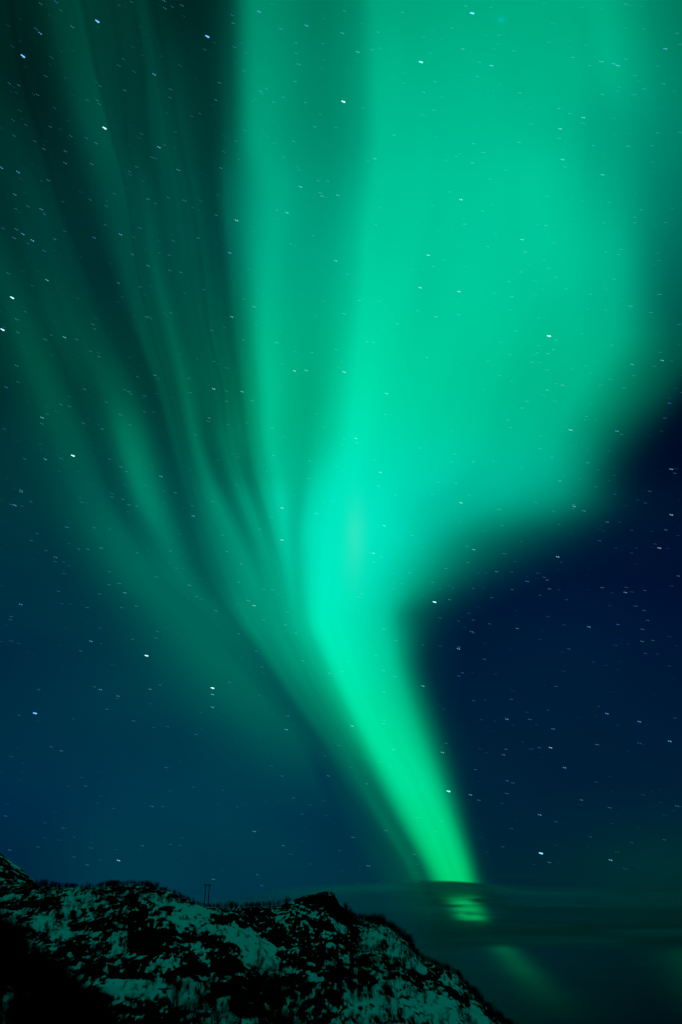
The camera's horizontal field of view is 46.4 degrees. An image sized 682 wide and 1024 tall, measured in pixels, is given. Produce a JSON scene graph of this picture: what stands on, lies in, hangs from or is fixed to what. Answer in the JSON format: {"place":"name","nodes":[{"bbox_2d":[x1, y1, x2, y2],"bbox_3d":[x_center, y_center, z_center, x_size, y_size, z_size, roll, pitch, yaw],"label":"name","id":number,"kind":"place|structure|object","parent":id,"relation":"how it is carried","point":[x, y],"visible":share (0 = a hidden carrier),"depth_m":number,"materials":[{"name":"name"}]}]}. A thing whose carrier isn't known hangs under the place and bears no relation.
{"place":"outdoors","nodes":[
{"label":"outdoors","id":0,"kind":"place"},
{"bbox_2d":[0,853,34,886],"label":"mountain","id":1,"kind":"structure","parent":0,"point":[10,871],"depth_m":783.25,"materials":[{"name":"black stone"}]},
{"bbox_2d":[0,943,110,1023],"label":"hill","id":2,"kind":"structure","parent":0,"point":[7,996],"depth_m":175.77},
{"bbox_2d":[0,902,132,1023],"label":"birch thicket","id":3,"kind":"object","parent":2,"relation":"on","point":[37,1006],"visible":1,"depth_m":183.76,"materials":[{"name":"black plant"}]},
{"bbox_2d":[0,884,283,1023],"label":"hill","id":4,"kind":"structure","parent":0,"point":[132,973],"depth_m":383.59,"materials":[{"name":"white snow"}]},
{"bbox_2d":[150,964,159,989],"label":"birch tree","id":5,"kind":"object","parent":4,"relation":"on","point":[155,977],"visible":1,"depth_m":324.07,"materials":[{"name":"black plant"}]},
{"bbox_2d":[0,880,364,1023],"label":"birch scrub","id":6,"kind":"object","parent":4,"relation":"on","point":[269,984],"visible":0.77,"depth_m":350.61,"materials":[{"name":"black plant"}]},
{"bbox_2d":[199,1006,208,1021],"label":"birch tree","id":7,"kind":"object","parent":4,"relation":"on","point":[203,1015],"visible":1,"depth_m":296.49,"materials":[{"name":"black plant"}]},
{"bbox_2d":[204,884,209,906],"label":"power pylon","id":8,"kind":"object","parent":4,"relation":"on","point":[208,895],"visible":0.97,"depth_m":499.30,"materials":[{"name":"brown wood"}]},
{"bbox_2d":[227,994,237,1011],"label":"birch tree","id":9,"kind":"object","parent":4,"relation":"on","point":[231,1002],"visible":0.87,"depth_m":316.25,"materials":[{"name":"black plant"}]},
{"bbox_2d":[237,1004,244,1023],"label":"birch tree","id":10,"kind":"object","parent":4,"relation":"on","point":[240,1015],"visible":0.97,"depth_m":304.28,"materials":[{"name":"black plant"}]},
{"bbox_2d":[266,990,271,1014],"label":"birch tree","id":11,"kind":"object","parent":4,"relation":"on","point":[270,996],"visible":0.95,"depth_m":336.78,"materials":[{"name":"black plant"}]},
{"bbox_2d":[0,0,681,1023],"bbox_3d":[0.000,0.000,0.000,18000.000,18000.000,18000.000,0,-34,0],"label":"sky","id":12,"kind":"structure","parent":0,"point":[340,448],"depth_m":8360.55,"materials":[{"name":"green"}]},
{"bbox_2d":[226,891,505,1023],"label":"hill","id":13,"kind":"structure","parent":0,"point":[274,924],"depth_m":410.07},
{"bbox_2d":[212,892,506,1023],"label":"birch scrub","id":14,"kind":"object","parent":13,"relation":"on","point":[363,961],"visible":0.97,"depth_m":405.75,"materials":[{"name":"black plant"}]},
{"bbox_2d":[445,1006,451,1022],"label":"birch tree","id":15,"kind":"object","parent":13,"relation":"on","point":[448,1013],"visible":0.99,"depth_m":359.49,"materials":[{"name":"black plant"}]},
{"bbox_2d":[460,1007,467,1023],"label":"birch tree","id":16,"kind":"object","parent":13,"relation":"on","point":[465,1020],"visible":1,"depth_m":352.33,"materials":[{"name":"black plant"}]},
{"bbox_2d":[393,881,681,972],"bbox_3d":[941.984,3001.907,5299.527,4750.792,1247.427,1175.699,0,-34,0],"label":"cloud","id":17,"kind":"structure","parent":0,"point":[447,930],"depth_m":5572.86,"materials":[{"name":"green"}]}
]}

